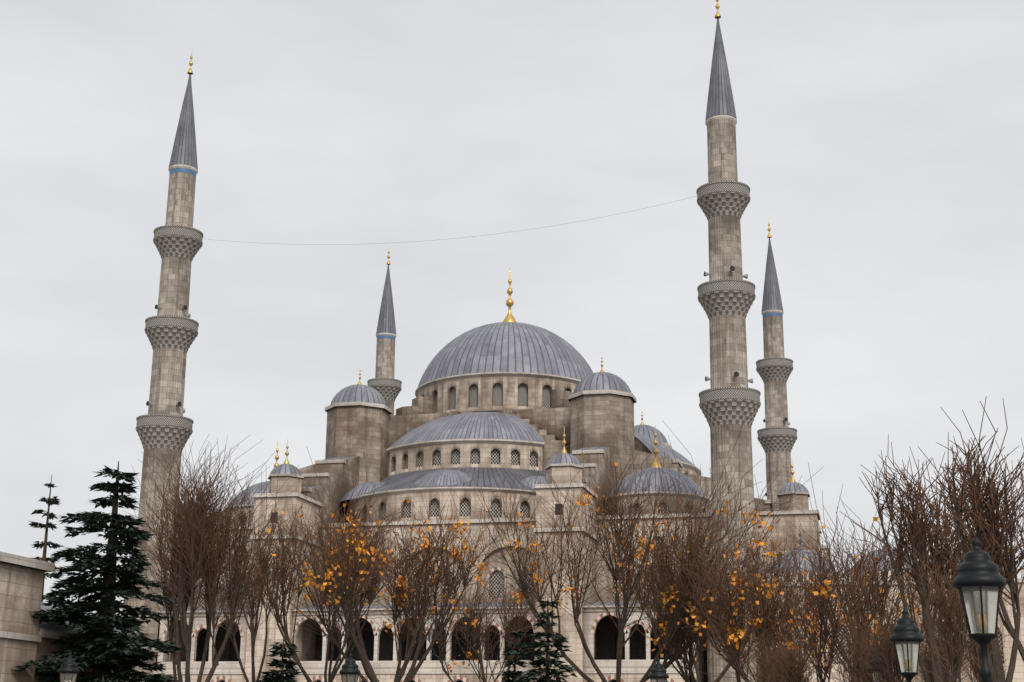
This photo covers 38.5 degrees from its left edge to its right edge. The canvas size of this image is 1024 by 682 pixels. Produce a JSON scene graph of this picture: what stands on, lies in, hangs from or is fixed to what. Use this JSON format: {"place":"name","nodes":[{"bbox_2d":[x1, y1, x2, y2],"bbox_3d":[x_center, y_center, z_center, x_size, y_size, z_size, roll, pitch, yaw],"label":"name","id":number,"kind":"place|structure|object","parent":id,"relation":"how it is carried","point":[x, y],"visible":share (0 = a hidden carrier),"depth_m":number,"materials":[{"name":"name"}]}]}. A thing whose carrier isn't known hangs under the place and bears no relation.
{"place":"outdoors","nodes":[
{"label":"outdoors","id":0,"kind":"place"},
{"bbox_2d":[0,551,158,681],"bbox_3d":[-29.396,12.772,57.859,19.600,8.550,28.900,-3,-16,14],"label":"side building","id":1,"kind":"structure","parent":0,"point":[25,636],"depth_m":58.70,"materials":[{"name":"stone"}]},
{"bbox_2d":[0,0,1023,614],"label":"sky","id":2,"kind":"structure","parent":0,"point":[880,143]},
{"label":"ground","id":3,"kind":"structure","parent":0,"visible":0},
{"bbox_2d":[29,475,66,601],"bbox_3d":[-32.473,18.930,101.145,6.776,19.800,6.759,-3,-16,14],"label":"bare conifer","id":4,"kind":"object","parent":3,"relation":"on","point":[52,516],"visible":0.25,"depth_m":102.95,"materials":[{"name":"green plant"}]},
{"bbox_2d":[58,650,79,681],"bbox_3d":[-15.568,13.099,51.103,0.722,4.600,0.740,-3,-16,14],"label":"street lamp","id":5,"kind":"object","parent":3,"relation":"on","point":[68,671],"visible":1,"depth_m":51.32,"materials":[{"name":"black metal"}]},
{"bbox_2d":[13,461,183,681],"bbox_3d":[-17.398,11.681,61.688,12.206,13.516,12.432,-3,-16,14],"label":"conifer tree","id":6,"kind":"object","parent":3,"relation":"on","point":[105,648],"visible":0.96,"depth_m":61.31,"materials":[{"name":"green plant"}]},
{"bbox_2d":[123,53,202,661],"bbox_3d":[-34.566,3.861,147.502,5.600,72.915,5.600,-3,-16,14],"label":"minaret","id":7,"kind":"object","parent":3,"relation":"on","point":[171,329],"visible":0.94,"depth_m":146.72,"materials":[{"name":"stone"}]},
{"bbox_2d":[90,427,299,681],"bbox_3d":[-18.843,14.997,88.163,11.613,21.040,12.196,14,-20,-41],"label":"plane tree","id":8,"kind":"object","parent":3,"relation":"on","point":[194,555],"visible":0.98,"depth_m":86.89,"materials":[{"name":"brown plant"}]},
{"bbox_2d":[202,533,297,681],"bbox_3d":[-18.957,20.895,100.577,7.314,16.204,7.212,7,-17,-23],"label":"plane tree","id":9,"kind":"object","parent":3,"relation":"on","point":[253,616],"visible":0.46,"depth_m":100.51,"materials":[{"name":"brown plant"}]},
{"bbox_2d":[255,635,303,681],"bbox_3d":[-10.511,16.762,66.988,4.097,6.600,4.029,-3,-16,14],"label":"conifer tree","id":10,"kind":"object","parent":3,"relation":"on","point":[274,675],"visible":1,"depth_m":67.40,"materials":[{"name":"green plant"}]},
{"bbox_2d":[222,486,414,681],"bbox_3d":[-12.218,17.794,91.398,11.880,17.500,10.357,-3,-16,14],"label":"plane tree","id":11,"kind":"object","parent":3,"relation":"on","point":[283,577],"visible":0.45,"depth_m":91.53,"materials":[{"name":"brown plant"}]},
{"bbox_2d":[339,652,360,681],"bbox_3d":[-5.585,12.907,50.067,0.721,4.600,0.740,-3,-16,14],"label":"street lamp","id":12,"kind":"object","parent":3,"relation":"on","point":[349,671],"visible":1,"depth_m":50.27,"materials":[{"name":"black metal"}]},
{"bbox_2d":[223,449,522,681],"bbox_3d":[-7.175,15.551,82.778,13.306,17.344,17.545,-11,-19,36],"label":"plane tree","id":13,"kind":"object","parent":3,"relation":"on","point":[346,569],"visible":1,"depth_m":82.97,"materials":[{"name":"brown plant"}]},
{"bbox_2d":[367,251,401,415],"bbox_3d":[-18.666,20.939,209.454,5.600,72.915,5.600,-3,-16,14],"label":"minaret","id":14,"kind":"object","parent":3,"relation":"on","point":[385,384],"visible":0.3,"depth_m":213.65,"materials":[{"name":"stone"}]},
{"bbox_2d":[413,568,553,681],"bbox_3d":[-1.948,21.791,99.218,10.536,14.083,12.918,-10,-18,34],"label":"plane tree","id":15,"kind":"object","parent":3,"relation":"on","point":[480,627],"visible":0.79,"depth_m":97.91,"materials":[{"name":"brown plant"}]},
{"bbox_2d":[154,269,830,681],"bbox_3d":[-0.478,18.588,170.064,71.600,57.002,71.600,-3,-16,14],"label":"mosque","id":16,"kind":"structure","parent":3,"relation":"on","point":[492,401],"depth_m":144.86,"materials":[{"name":"stone"}]},
{"bbox_2d":[500,631,531,681],"bbox_3d":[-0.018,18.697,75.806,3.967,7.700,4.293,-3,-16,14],"label":"conifer tree","id":17,"kind":"object","parent":3,"relation":"on","point":[514,673],"visible":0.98,"depth_m":76.17,"materials":[{"name":"green plant"}]},
{"bbox_2d":[514,597,576,681],"bbox_3d":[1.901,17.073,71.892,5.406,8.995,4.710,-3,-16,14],"label":"conifer tree","id":18,"kind":"object","parent":3,"relation":"on","point":[548,661],"visible":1,"depth_m":72.33,"materials":[{"name":"green plant"}]},
{"bbox_2d":[453,397,823,681],"bbox_3d":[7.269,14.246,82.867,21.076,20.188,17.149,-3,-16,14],"label":"plane tree","id":19,"kind":"object","parent":3,"relation":"on","point":[630,557],"visible":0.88,"depth_m":81.64,"materials":[{"name":"brown plant"}]},
{"bbox_2d":[648,657,668,681],"bbox_3d":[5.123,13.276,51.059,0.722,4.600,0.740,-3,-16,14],"label":"street lamp","id":20,"kind":"object","parent":3,"relation":"on","point":[658,671],"visible":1,"depth_m":51.28,"materials":[{"name":"black metal"}]},
{"bbox_2d":[589,497,802,681],"bbox_3d":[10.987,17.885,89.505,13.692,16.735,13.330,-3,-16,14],"label":"plane tree","id":21,"kind":"object","parent":3,"relation":"on","point":[722,674],"visible":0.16,"depth_m":89.80,"materials":[{"name":"brown plant"}]},
{"bbox_2d":[609,517,844,681],"bbox_3d":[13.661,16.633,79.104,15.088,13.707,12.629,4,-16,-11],"label":"plane tree","id":22,"kind":"object","parent":3,"relation":"on","point":[688,666],"visible":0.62,"depth_m":78.11,"materials":[{"name":"brown plant"}]},
{"bbox_2d":[696,0,766,681],"bbox_3d":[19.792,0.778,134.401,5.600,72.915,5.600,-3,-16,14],"label":"minaret","id":23,"kind":"object","parent":3,"relation":"on","point":[726,295],"visible":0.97,"depth_m":133.43,"materials":[{"name":"stone"}]},
{"bbox_2d":[199,196,694,244],"bbox_3d":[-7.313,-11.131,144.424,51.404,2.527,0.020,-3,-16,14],"label":"cable","id":24,"kind":"object","parent":23,"relation":"attached to","point":[430,240],"visible":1,"depth_m":145.03,"materials":[{"name":"metal"}]},
{"bbox_2d":[700,547,834,666],"bbox_3d":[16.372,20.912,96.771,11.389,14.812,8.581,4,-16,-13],"label":"plane tree","id":25,"kind":"object","parent":3,"relation":"on","point":[812,600],"visible":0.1,"depth_m":96.72,"materials":[{"name":"brown plant"}]},
{"bbox_2d":[738,619,806,681],"bbox_3d":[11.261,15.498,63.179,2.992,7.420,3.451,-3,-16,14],"label":"bare shrub","id":26,"kind":"object","parent":3,"relation":"on","point":[762,669],"visible":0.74,"depth_m":63.37,"materials":[{"name":"brown plant"}]},
{"bbox_2d":[756,223,796,510],"bbox_3d":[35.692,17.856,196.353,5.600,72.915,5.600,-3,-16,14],"label":"minaret","id":27,"kind":"object","parent":3,"relation":"on","point":[777,437],"visible":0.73,"depth_m":198.03,"materials":[{"name":"stone"}]},
{"bbox_2d":[759,620,838,681],"bbox_3d":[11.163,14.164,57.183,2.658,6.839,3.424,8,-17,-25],"label":"bare shrub","id":28,"kind":"object","parent":3,"relation":"on","point":[793,675],"visible":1,"depth_m":57.52,"materials":[{"name":"brown plant"}]},
{"bbox_2d":[654,486,999,681],"bbox_3d":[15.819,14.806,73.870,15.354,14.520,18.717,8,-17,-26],"label":"plane tree","id":29,"kind":"object","parent":3,"relation":"on","point":[734,665],"visible":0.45,"depth_m":73.63,"materials":[{"name":"brown plant"}]},
{"bbox_2d":[818,604,893,681],"bbox_3d":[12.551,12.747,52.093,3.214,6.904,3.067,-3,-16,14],"label":"bare shrub","id":30,"kind":"object","parent":3,"relation":"on","point":[853,653],"visible":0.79,"depth_m":52.31,"materials":[{"name":"brown plant"}]},
{"bbox_2d":[867,648,888,681],"bbox_3d":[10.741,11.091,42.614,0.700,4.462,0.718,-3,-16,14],"label":"street lamp","id":31,"kind":"object","parent":3,"relation":"on","point":[876,671],"visible":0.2,"depth_m":42.83,"materials":[{"name":"black metal"}]},
{"bbox_2d":[753,464,1020,680],"bbox_3d":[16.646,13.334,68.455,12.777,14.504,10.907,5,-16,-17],"label":"plane tree","id":32,"kind":"object","parent":3,"relation":"on","point":[877,596],"visible":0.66,"depth_m":69.39,"materials":[{"name":"brown plant"}]},
{"bbox_2d":[842,601,937,681],"bbox_3d":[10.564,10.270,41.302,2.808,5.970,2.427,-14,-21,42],"label":"bare shrub","id":33,"kind":"object","parent":3,"relation":"on","point":[889,660],"visible":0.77,"depth_m":41.48,"materials":[{"name":"brown plant"}]},
{"bbox_2d":[768,523,1023,681],"bbox_3d":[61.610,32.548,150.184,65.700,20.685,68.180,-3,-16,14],"label":"courtyard walls","id":34,"kind":"structure","parent":3,"relation":"on","point":[1018,675],"depth_m":123.87,"materials":[{"name":"stone"}]},
{"bbox_2d":[889,606,923,681],"bbox_3d":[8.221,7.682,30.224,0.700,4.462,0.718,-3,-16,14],"label":"street lamp","id":35,"kind":"object","parent":3,"relation":"on","point":[906,637],"visible":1,"depth_m":30.38,"materials":[{"name":"black metal"}]},
{"bbox_2d":[879,611,947,681],"bbox_3d":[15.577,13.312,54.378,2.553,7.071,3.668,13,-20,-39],"label":"bare shrub","id":36,"kind":"object","parent":3,"relation":"on","point":[926,660],"visible":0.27,"depth_m":54.41,"materials":[{"name":"brown plant"}]},
{"bbox_2d":[839,432,1023,681],"bbox_3d":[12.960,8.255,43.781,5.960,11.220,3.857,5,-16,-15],"label":"plane tree","id":37,"kind":"object","parent":3,"relation":"on","point":[920,533],"visible":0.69,"depth_m":44.00,"materials":[{"name":"brown plant"}]},
{"bbox_2d":[897,615,968,681],"bbox_3d":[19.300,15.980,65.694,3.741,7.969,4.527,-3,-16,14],"label":"bare shrub","id":38,"kind":"object","parent":3,"relation":"on","point":[961,669],"visible":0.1,"depth_m":65.67,"materials":[{"name":"brown plant"}]},
{"bbox_2d":[899,396,1023,681],"bbox_3d":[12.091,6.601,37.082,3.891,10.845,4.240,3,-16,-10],"label":"plane tree","id":39,"kind":"object","parent":3,"relation":"on","point":[979,502],"visible":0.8,"depth_m":37.76,"materials":[{"name":"brown plant"}]},
{"bbox_2d":[914,541,1020,681],"bbox_3d":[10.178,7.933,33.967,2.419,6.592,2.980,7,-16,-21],"label":"tree sapling","id":40,"kind":"object","parent":3,"relation":"on","point":[951,623],"visible":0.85,"depth_m":33.84,"materials":[{"name":"brown plant"}]},
{"bbox_2d":[934,608,1007,681],"bbox_3d":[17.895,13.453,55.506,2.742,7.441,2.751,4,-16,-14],"label":"bare shrub","id":41,"kind":"object","parent":3,"relation":"on","point":[976,674],"visible":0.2,"depth_m":55.65,"materials":[{"name":"brown plant"}]},
{"bbox_2d":[952,533,1005,681],"bbox_3d":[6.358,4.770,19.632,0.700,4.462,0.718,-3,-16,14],"label":"street lamp","id":42,"kind":"object","parent":3,"relation":"on","point":[979,582],"visible":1,"depth_m":19.78,"materials":[{"name":"black metal"}]},
{"bbox_2d":[952,439,1023,661],"bbox_3d":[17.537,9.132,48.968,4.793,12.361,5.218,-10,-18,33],"label":"plane tree","id":43,"kind":"object","parent":3,"relation":"on","point":[1006,622],"visible":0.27,"depth_m":48.96,"materials":[{"name":"brown plant"}]}
]}

